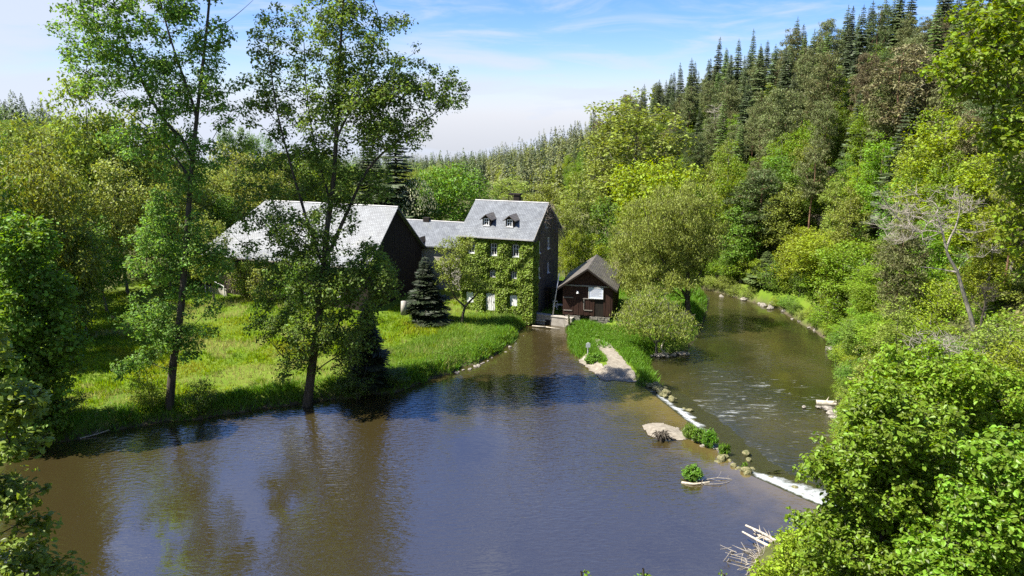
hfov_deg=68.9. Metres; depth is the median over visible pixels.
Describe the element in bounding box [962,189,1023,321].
tall leafy tree
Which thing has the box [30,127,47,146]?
leafy tree
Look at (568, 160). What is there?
tall leafy tree
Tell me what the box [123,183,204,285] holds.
leafy tree
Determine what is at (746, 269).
bush
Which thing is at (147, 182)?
leafy tree
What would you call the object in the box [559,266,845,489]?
river water
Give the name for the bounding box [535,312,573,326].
race wall
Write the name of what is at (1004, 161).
tall leafy tree
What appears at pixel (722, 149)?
tall leafy tree
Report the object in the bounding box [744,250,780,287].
spruce tree
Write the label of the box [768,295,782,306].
bush
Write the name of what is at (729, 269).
bush
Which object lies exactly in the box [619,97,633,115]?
pine tree
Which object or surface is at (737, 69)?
spruce tree
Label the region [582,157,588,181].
tall leafy tree
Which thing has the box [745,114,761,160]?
pine tree
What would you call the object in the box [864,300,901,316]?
bush
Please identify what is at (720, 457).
stone
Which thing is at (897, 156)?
tall leafy tree
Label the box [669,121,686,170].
pine tree
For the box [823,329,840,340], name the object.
bush
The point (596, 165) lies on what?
tall leafy tree
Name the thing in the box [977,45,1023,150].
tall leafy tree
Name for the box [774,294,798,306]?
bush
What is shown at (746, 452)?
stone
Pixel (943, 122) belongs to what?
tall leafy tree
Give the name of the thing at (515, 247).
window
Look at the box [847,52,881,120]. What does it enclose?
pine tree
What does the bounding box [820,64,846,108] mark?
tall leafy tree
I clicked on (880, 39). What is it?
spruce tree
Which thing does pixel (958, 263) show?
bush
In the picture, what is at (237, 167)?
leafy tree
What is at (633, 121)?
pine tree
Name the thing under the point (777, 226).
tall leafy tree
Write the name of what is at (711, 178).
tall leafy tree
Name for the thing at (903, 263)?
tree
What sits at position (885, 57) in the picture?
pine tree
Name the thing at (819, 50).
larch tree
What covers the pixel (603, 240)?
leafy tree
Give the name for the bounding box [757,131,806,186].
tall leafy tree
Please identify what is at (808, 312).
bush
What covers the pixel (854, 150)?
tall leafy tree
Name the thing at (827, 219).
tall leafy tree
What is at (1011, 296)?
bush
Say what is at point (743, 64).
spruce tree
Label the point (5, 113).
valley forest
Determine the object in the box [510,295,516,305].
blind window
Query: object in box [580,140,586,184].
larch tree
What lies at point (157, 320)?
alder tree
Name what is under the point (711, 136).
pine tree
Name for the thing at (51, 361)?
maple tree
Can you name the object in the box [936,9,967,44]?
pine tree
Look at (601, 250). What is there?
leafy tree
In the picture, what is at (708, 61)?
spruce tree
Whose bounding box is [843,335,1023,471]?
hazel bush
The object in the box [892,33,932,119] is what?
pine tree
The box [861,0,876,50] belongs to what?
spruce tree
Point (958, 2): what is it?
spruce tree
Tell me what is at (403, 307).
rain barrel
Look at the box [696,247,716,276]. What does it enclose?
bush
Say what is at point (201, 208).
leafy tree
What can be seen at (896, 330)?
tall leafy tree
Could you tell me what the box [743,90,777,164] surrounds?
pine tree
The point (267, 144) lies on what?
leafy tree
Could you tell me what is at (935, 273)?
bush
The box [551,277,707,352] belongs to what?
island grass
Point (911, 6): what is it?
spruce tree
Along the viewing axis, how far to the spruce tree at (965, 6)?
108.34 m
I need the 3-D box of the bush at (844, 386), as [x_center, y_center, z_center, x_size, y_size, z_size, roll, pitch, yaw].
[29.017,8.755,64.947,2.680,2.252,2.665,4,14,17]
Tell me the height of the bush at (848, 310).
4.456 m
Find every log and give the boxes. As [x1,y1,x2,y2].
[681,480,709,484]
[742,531,767,545]
[745,525,775,540]
[754,526,772,542]
[816,397,836,405]
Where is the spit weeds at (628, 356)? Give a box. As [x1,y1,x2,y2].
[559,313,663,385]
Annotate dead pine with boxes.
[861,187,939,255]
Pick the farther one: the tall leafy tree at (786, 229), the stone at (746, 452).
the tall leafy tree at (786, 229)
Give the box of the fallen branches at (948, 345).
[896,325,989,358]
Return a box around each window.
[467,291,473,301]
[469,242,474,253]
[490,270,495,276]
[491,243,496,255]
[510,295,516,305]
[512,271,516,278]
[513,244,518,256]
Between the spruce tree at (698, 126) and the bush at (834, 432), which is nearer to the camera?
the bush at (834, 432)
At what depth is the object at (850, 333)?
65.81 m
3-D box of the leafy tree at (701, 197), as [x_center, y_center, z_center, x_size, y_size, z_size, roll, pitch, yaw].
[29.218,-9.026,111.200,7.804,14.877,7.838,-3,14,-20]
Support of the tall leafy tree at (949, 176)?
on the ground at (761, 294)
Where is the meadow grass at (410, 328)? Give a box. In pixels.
[48,278,523,437]
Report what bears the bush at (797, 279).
on the ground at (761, 294)
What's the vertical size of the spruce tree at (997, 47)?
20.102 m
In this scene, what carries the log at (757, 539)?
on the drift pile
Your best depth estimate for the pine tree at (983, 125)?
65.18 m
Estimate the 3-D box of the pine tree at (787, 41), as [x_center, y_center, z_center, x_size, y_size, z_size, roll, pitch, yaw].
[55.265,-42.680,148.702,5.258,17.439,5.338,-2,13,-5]
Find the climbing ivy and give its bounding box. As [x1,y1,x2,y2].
[459,237,539,324]
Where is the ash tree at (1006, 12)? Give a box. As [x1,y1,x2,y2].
[912,0,1023,257]
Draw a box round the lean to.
[545,280,562,311]
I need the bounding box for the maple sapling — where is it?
[0,309,90,575]
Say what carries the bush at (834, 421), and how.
on the ground at (761, 294)
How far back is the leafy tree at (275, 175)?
116.23 m
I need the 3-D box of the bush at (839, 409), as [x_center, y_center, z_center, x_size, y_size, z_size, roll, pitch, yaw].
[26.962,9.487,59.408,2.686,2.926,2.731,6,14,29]
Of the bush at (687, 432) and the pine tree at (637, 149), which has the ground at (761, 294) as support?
the pine tree at (637, 149)
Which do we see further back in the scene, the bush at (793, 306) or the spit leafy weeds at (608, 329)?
the bush at (793, 306)
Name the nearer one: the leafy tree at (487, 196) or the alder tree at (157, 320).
the alder tree at (157, 320)
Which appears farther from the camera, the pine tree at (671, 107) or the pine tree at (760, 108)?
the pine tree at (671, 107)
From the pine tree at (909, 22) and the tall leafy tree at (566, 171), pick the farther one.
the tall leafy tree at (566, 171)
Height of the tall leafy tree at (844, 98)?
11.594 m
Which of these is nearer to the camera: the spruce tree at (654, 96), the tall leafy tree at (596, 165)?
the tall leafy tree at (596, 165)
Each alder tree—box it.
[38,0,251,409]
[221,0,470,407]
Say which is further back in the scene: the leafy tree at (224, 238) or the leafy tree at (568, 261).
the leafy tree at (568, 261)
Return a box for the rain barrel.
[401,301,406,314]
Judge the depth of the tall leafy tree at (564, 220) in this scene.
100.60 m
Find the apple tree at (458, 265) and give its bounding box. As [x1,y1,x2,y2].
[432,234,492,322]
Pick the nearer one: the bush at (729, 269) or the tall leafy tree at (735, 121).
the bush at (729, 269)
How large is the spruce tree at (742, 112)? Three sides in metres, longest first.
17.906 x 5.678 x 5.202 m
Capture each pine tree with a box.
[571,143,582,166]
[586,153,604,184]
[589,127,604,156]
[591,119,603,139]
[615,118,629,156]
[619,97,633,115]
[625,108,641,141]
[626,137,645,170]
[628,149,645,187]
[629,99,643,114]
[642,113,660,149]
[649,129,659,161]
[651,83,664,106]
[656,131,670,165]
[664,121,688,165]
[667,97,680,130]
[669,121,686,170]
[670,97,683,124]
[678,86,698,156]
[680,132,707,180]
[697,77,707,101]
[699,117,723,163]
[700,81,716,117]
[710,78,734,120]
[713,79,744,126]
[718,110,740,152]
[723,124,750,163]
[723,168,796,260]
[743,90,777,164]
[745,58,767,97]
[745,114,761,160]
[746,155,763,189]
[753,85,803,171]
[758,115,782,157]
[762,111,792,156]
[768,48,779,67]
[774,44,799,85]
[778,28,802,74]
[788,92,808,135]
[791,46,817,107]
[791,55,814,121]
[792,139,831,229]
[800,50,848,134]
[801,72,828,131]
[806,94,838,189]
[811,18,844,68]
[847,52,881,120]
[859,43,947,158]
[862,71,905,179]
[864,4,901,109]
[875,49,905,104]
[892,12,922,80]
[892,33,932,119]
[894,13,918,44]
[913,70,954,141]
[918,16,932,52]
[925,58,986,161]
[931,18,952,55]
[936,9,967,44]
[944,94,976,217]
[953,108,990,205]
[957,27,984,49]
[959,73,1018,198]
[967,0,992,52]
[970,81,1023,243]
[979,159,1003,259]
[988,150,1023,282]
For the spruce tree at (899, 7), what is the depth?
115.35 m
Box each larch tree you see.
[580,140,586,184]
[706,70,720,123]
[709,97,728,177]
[718,55,733,126]
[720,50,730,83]
[730,122,746,198]
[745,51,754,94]
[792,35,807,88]
[802,39,822,125]
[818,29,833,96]
[859,64,896,184]
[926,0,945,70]
[935,17,958,134]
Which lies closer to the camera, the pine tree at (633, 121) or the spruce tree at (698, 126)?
the spruce tree at (698, 126)
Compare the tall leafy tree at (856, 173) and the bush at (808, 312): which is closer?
the bush at (808, 312)
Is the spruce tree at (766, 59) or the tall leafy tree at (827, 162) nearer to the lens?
the tall leafy tree at (827, 162)
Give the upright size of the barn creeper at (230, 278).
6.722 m
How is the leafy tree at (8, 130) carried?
on the ground at (761, 294)
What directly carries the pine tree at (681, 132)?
on the ground at (761, 294)
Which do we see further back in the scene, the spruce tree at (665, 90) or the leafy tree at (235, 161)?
the spruce tree at (665, 90)
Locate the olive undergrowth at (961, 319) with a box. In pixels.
[656,114,1023,473]
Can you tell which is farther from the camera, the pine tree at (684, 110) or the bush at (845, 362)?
the pine tree at (684, 110)
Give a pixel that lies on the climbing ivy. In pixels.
(522, 284)
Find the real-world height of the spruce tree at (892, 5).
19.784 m
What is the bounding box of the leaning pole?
[552,273,559,314]
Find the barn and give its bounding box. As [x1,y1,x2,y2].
[202,200,427,310]
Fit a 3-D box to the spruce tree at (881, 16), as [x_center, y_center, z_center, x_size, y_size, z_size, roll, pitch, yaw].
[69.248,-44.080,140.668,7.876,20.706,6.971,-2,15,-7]
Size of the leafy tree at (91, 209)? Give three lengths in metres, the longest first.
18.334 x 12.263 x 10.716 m
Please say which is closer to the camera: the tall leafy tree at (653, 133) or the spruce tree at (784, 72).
the spruce tree at (784, 72)
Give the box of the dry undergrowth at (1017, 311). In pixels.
[706,157,1023,470]
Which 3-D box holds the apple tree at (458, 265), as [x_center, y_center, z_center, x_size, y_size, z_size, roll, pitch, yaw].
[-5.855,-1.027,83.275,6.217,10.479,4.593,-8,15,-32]
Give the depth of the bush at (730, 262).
105.38 m
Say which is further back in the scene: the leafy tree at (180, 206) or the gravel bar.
the leafy tree at (180, 206)
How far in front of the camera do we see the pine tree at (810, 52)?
132.05 m
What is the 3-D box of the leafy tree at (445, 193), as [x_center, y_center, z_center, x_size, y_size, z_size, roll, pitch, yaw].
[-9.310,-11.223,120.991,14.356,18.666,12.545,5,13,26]
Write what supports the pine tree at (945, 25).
on the ground at (761, 294)
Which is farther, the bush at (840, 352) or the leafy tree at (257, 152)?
the leafy tree at (257, 152)
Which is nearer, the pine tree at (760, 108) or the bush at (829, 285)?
the bush at (829, 285)
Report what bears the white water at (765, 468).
on the weir
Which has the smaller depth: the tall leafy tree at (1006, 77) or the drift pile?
the drift pile
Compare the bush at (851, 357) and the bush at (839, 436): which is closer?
the bush at (839, 436)
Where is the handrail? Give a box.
[205,281,226,295]
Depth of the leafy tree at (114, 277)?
84.60 m
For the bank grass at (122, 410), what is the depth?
63.31 m
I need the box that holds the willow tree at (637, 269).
[603,176,732,316]
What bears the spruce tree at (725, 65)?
on the ground at (761, 294)
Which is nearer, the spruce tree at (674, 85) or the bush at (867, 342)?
the bush at (867, 342)
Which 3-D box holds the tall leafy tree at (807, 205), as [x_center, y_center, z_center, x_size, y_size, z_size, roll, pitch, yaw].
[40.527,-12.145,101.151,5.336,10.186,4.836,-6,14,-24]
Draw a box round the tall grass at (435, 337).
[355,311,521,391]
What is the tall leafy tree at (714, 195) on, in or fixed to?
on the ground at (761, 294)
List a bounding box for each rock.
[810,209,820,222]
[817,215,825,226]
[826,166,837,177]
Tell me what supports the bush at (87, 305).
on the ground at (761, 294)
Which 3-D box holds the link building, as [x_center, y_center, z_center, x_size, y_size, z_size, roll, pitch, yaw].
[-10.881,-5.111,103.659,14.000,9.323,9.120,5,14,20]
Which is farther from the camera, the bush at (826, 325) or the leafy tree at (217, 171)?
the leafy tree at (217, 171)
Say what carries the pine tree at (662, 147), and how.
on the ground at (761, 294)
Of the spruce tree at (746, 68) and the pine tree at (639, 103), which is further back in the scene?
the pine tree at (639, 103)
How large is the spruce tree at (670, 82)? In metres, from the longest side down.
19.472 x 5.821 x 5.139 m
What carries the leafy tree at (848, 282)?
on the ground at (761, 294)
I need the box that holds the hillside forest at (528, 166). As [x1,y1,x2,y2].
[403,82,701,208]
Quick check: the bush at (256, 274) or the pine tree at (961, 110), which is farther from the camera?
the bush at (256, 274)
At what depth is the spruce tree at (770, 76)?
147.21 m
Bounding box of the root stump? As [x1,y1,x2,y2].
[650,430,675,442]
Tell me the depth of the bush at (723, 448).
54.13 m
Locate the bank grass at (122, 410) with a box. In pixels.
[5,311,527,446]
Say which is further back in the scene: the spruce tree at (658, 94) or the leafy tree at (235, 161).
the spruce tree at (658, 94)
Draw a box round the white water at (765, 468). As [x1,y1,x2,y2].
[638,383,826,506]
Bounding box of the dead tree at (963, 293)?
[878,183,1001,331]
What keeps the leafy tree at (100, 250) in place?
on the ground at (761, 294)
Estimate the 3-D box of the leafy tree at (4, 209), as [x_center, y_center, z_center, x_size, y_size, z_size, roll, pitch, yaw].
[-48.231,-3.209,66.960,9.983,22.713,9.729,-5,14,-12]
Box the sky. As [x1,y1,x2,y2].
[0,0,990,165]
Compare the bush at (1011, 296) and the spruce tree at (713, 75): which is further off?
the spruce tree at (713, 75)
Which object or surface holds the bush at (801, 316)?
on the ground at (761, 294)
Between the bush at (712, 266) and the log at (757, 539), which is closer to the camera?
the log at (757, 539)
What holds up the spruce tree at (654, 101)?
on the ground at (761, 294)
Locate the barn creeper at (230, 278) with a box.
[224,257,271,298]
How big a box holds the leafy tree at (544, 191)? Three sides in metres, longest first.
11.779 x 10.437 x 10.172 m
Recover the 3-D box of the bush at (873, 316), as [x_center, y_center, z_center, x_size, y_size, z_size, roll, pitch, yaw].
[30.928,4.252,63.054,4.323,4.806,3.777,7,14,32]
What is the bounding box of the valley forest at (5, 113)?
[0,91,488,198]
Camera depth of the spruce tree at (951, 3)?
120.34 m
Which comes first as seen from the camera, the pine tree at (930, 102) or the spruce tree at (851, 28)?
the pine tree at (930, 102)
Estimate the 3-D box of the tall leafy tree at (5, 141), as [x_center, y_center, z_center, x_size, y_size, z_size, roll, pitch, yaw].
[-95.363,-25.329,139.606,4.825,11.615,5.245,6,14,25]
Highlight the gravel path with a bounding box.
[579,339,635,381]
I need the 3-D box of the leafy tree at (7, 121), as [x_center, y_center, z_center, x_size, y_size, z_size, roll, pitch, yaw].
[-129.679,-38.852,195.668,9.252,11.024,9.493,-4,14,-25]
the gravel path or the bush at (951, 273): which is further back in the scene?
the gravel path
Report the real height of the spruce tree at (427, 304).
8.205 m
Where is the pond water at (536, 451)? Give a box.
[0,323,820,575]
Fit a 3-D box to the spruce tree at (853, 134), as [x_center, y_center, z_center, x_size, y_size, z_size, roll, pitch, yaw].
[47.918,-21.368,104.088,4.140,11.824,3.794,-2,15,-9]
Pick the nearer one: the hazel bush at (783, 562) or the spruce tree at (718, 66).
the hazel bush at (783, 562)
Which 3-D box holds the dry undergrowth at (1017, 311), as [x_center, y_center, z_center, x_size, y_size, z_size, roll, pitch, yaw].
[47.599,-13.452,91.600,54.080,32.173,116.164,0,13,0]
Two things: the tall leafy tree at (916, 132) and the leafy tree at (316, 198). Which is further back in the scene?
the leafy tree at (316, 198)
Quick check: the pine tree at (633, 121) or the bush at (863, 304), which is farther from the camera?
the pine tree at (633, 121)
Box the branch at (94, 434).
[80,429,108,438]
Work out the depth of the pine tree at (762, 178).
102.75 m
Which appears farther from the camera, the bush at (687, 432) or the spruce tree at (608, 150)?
the spruce tree at (608, 150)
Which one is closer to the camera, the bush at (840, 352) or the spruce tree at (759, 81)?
the bush at (840, 352)
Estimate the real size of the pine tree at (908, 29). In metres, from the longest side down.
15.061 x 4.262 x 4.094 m
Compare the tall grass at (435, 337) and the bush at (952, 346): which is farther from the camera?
the tall grass at (435, 337)
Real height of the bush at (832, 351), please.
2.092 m
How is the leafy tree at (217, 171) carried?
on the ground at (761, 294)
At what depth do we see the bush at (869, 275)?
76.69 m
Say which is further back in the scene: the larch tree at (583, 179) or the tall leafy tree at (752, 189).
the larch tree at (583, 179)
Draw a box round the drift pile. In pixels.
[721,538,774,575]
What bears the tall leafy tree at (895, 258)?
on the ground at (761, 294)
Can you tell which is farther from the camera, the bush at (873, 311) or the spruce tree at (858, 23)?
the spruce tree at (858, 23)
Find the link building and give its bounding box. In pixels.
[407,217,463,289]
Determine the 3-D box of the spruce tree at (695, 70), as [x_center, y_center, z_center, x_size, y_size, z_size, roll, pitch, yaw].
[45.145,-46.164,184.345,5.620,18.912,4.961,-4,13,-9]
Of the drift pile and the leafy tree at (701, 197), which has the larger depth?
the leafy tree at (701, 197)
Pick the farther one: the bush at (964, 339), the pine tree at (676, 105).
the pine tree at (676, 105)
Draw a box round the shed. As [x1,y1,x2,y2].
[557,255,621,323]
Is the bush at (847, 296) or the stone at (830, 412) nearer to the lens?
the stone at (830, 412)
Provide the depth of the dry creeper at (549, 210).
90.66 m
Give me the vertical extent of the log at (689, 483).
0.600 m
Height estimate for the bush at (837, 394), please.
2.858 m
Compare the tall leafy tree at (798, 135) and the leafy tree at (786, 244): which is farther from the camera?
the tall leafy tree at (798, 135)
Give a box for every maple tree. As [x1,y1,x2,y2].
[0,208,95,437]
[784,372,1000,575]
[890,423,1023,575]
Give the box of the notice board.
[588,287,602,298]
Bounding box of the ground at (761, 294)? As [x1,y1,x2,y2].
[1,104,1023,575]
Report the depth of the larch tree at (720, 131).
139.64 m
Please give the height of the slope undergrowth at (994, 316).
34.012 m
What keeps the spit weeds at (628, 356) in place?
on the ground at (761, 294)
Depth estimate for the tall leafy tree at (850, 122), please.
107.94 m
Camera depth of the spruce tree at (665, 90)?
225.01 m
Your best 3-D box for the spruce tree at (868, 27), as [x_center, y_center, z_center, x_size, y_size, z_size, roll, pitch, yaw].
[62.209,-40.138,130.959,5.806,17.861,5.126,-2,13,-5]
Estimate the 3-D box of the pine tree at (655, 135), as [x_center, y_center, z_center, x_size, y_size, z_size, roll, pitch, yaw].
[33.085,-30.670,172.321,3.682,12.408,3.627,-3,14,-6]
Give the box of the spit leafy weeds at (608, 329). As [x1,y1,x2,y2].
[568,319,652,379]
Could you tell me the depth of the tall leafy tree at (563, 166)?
259.04 m
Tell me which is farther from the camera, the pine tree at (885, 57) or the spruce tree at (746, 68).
the spruce tree at (746, 68)
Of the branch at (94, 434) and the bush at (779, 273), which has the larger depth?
the bush at (779, 273)
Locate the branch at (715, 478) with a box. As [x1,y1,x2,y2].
[699,475,731,480]
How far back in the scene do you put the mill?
88.85 m
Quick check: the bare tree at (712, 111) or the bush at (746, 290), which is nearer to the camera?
the bush at (746, 290)
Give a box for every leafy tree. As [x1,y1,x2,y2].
[0,112,87,221]
[0,122,14,163]
[0,122,21,144]
[0,131,25,174]
[0,143,110,340]
[0,168,34,236]
[1,159,112,268]
[2,119,32,143]
[2,169,63,273]
[4,135,27,171]
[4,250,77,350]
[12,121,29,134]
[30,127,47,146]
[32,66,137,248]
[58,214,115,331]
[61,103,187,272]
[63,215,137,311]
[80,154,157,293]
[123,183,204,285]
[136,128,219,238]
[168,166,230,238]
[188,210,233,299]
[194,192,237,240]
[205,141,266,222]
[208,169,239,180]
[213,178,265,223]
[217,127,236,176]
[220,164,246,186]
[232,126,249,172]
[243,130,261,173]
[243,149,303,209]
[256,133,279,173]
[276,148,355,202]
[389,167,430,201]
[396,175,439,220]
[416,160,488,221]
[421,165,447,203]
[468,180,499,211]
[486,175,532,200]
[522,182,565,217]
[552,162,567,185]
[552,198,586,276]
[557,171,601,256]
[558,228,582,278]
[562,171,575,197]
[563,164,573,193]
[564,154,575,177]
[566,159,581,187]
[567,124,630,242]
[571,232,613,264]
[576,149,587,174]
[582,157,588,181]
[583,196,628,261]
[584,86,701,250]
[604,154,713,275]
[642,121,665,164]
[656,119,671,136]
[677,155,688,183]
[683,165,705,215]
[688,178,733,273]
[690,104,708,134]
[692,162,726,214]
[697,120,712,153]
[705,137,746,276]
[706,181,724,219]
[711,141,732,176]
[712,166,746,218]
[718,198,768,282]
[723,113,739,140]
[731,156,759,233]
[735,182,768,249]
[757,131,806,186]
[758,147,799,215]
[758,182,809,263]
[761,82,779,109]
[766,201,786,247]
[767,159,815,226]
[771,223,824,278]
[781,229,873,279]
[783,139,821,210]
[786,120,825,178]
[788,121,808,164]
[790,163,830,227]
[805,238,878,304]
[814,120,832,164]
[814,172,856,242]
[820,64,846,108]
[821,101,853,167]
[825,184,872,269]
[828,154,856,202]
[834,271,877,292]
[836,74,862,136]
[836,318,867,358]
[839,160,870,214]
[842,103,870,151]
[842,103,878,176]
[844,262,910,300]
[847,131,899,214]
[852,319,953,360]
[854,42,892,104]
[870,107,900,151]
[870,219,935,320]
[870,293,918,368]
[873,171,922,252]
[875,234,913,287]
[877,137,940,222]
[886,106,987,251]
[897,94,964,250]
[902,93,932,147]
[908,216,956,290]
[919,149,978,264]
[939,138,1023,267]
[960,278,1008,338]
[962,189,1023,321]
[963,152,991,204]
[975,112,1023,205]
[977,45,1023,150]
[981,55,1023,152]
[992,185,1023,274]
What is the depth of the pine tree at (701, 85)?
189.64 m
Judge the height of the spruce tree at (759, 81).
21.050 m
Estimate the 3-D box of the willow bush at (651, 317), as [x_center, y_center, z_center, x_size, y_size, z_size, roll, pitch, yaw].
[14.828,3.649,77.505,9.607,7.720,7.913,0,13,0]
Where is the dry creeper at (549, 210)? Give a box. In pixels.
[539,202,566,248]
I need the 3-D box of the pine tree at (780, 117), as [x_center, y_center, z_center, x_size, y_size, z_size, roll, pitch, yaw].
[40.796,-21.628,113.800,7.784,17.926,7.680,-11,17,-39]
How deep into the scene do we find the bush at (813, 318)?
87.31 m
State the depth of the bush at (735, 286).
103.69 m
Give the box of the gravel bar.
[642,423,687,439]
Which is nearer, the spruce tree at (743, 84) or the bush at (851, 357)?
the bush at (851, 357)
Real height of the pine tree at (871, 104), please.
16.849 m
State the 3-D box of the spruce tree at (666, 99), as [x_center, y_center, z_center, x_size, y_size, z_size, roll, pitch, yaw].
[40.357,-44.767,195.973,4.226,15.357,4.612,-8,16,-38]
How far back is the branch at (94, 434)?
57.32 m
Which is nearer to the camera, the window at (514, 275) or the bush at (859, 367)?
the bush at (859, 367)
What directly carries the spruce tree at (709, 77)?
on the ground at (761, 294)
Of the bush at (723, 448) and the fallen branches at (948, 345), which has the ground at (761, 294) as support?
the fallen branches at (948, 345)
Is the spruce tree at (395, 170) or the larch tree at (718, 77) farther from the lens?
the larch tree at (718, 77)
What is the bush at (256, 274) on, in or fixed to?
on the ground at (761, 294)
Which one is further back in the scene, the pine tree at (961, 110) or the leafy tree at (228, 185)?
the leafy tree at (228, 185)
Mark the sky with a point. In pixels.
(531, 68)
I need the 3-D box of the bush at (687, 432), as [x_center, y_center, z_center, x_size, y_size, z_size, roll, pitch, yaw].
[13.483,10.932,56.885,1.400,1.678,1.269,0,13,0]
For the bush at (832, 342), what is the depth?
78.82 m
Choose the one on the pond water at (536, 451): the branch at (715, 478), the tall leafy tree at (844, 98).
the branch at (715, 478)
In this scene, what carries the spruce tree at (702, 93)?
on the ground at (761, 294)
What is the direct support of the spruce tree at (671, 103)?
on the ground at (761, 294)
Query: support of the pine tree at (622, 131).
on the ground at (761, 294)
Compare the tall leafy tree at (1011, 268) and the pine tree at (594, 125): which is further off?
the pine tree at (594, 125)
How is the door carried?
in the mill
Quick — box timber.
[532,325,558,328]
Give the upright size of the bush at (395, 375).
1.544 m
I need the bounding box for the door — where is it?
[486,293,494,309]
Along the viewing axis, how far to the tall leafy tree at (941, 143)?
71.67 m
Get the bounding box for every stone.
[662,389,671,395]
[717,454,724,461]
[740,467,751,472]
[742,450,750,455]
[744,470,751,474]
[822,406,833,410]
[826,409,837,414]
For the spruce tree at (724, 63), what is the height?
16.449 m
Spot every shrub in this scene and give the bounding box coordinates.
[580,569,591,575]
[634,568,650,575]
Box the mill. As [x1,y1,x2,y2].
[457,193,561,318]
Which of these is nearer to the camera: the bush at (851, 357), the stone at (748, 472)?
the stone at (748, 472)
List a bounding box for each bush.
[44,381,92,422]
[54,278,99,343]
[123,366,166,408]
[178,375,221,415]
[187,237,209,284]
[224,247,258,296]
[246,252,285,300]
[270,261,316,307]
[327,353,379,398]
[379,365,411,385]
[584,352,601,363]
[609,284,702,353]
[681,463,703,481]
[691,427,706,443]
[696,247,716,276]
[699,275,718,288]
[704,247,729,277]
[709,260,750,279]
[713,274,736,289]
[716,248,741,281]
[725,281,743,296]
[737,251,756,283]
[740,285,756,297]
[747,258,767,286]
[747,509,853,575]
[757,254,782,289]
[759,274,788,290]
[766,253,812,279]
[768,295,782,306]
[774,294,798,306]
[776,267,800,291]
[783,301,802,313]
[787,261,814,297]
[794,308,809,320]
[795,267,827,292]
[803,304,815,320]
[807,309,829,326]
[810,287,849,323]
[814,274,831,303]
[817,274,844,298]
[817,286,850,315]
[818,319,841,335]
[821,226,876,257]
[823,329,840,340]
[824,343,844,357]
[825,319,847,332]
[826,328,845,347]
[826,348,844,362]
[827,422,842,448]
[828,324,841,340]
[828,408,848,431]
[830,376,852,395]
[831,338,851,359]
[832,357,853,383]
[832,393,851,416]
[832,421,848,446]
[833,361,858,384]
[834,385,848,405]
[834,393,847,408]
[837,356,856,367]
[839,312,865,356]
[840,355,857,362]
[842,312,872,337]
[843,253,878,282]
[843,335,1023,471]
[845,286,878,316]
[845,292,866,316]
[846,281,865,306]
[847,251,880,276]
[848,282,891,316]
[851,342,879,378]
[852,311,896,354]
[856,342,878,372]
[858,323,879,354]
[860,263,884,283]
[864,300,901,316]
[868,242,882,261]
[868,335,904,355]
[870,235,911,251]
[880,260,951,316]
[893,310,962,343]
[906,274,973,326]
[912,336,967,361]
[942,247,990,292]
[945,264,1002,283]
[957,315,1023,365]
[965,317,1023,362]
[976,276,1023,303]
[980,335,1023,386]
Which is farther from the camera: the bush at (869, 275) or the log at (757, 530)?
the bush at (869, 275)
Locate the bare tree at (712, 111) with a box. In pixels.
[703,104,721,133]
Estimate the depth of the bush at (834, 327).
79.73 m
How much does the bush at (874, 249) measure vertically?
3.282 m
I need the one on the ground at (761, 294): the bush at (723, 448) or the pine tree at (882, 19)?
the pine tree at (882, 19)
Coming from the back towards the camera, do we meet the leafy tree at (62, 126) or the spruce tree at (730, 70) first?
the spruce tree at (730, 70)
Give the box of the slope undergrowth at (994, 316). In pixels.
[715,121,1023,574]
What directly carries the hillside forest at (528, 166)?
on the ground at (761, 294)
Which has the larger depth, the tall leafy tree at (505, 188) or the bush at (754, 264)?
the tall leafy tree at (505, 188)
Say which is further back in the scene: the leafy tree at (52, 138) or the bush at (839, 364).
the leafy tree at (52, 138)
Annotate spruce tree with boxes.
[344,297,394,393]
[346,137,386,204]
[373,115,425,219]
[406,256,452,327]
[604,125,618,168]
[641,84,647,116]
[641,99,657,157]
[648,88,655,112]
[655,80,662,109]
[661,80,668,103]
[661,89,669,129]
[665,73,672,106]
[667,91,674,129]
[669,73,675,101]
[675,63,684,104]
[677,73,697,159]
[686,60,700,108]
[691,61,700,127]
[693,92,705,131]
[693,109,711,165]
[699,59,709,99]
[702,62,713,117]
[705,67,716,124]
[710,37,723,82]
[710,55,736,151]
[720,50,728,81]
[729,75,755,170]
[732,41,742,105]
[735,49,751,116]
[737,59,745,91]
[737,72,746,123]
[741,47,769,158]
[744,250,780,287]
[748,29,756,97]
[762,42,770,85]
[765,46,779,95]
[771,44,792,115]
[778,20,800,98]
[783,48,793,93]
[786,73,805,151]
[797,30,816,123]
[834,4,870,138]
[835,5,850,72]
[837,6,857,80]
[837,91,864,176]
[838,34,852,107]
[852,14,859,62]
[856,5,873,68]
[859,84,924,234]
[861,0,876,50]
[862,22,885,84]
[874,0,888,45]
[883,0,897,44]
[885,0,906,79]
[905,0,918,23]
[928,0,950,55]
[939,0,957,26]
[952,0,962,25]
[952,0,980,49]
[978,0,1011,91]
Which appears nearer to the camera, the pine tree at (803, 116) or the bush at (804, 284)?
the bush at (804, 284)
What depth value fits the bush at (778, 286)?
99.27 m
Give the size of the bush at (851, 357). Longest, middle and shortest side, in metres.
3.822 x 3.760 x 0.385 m

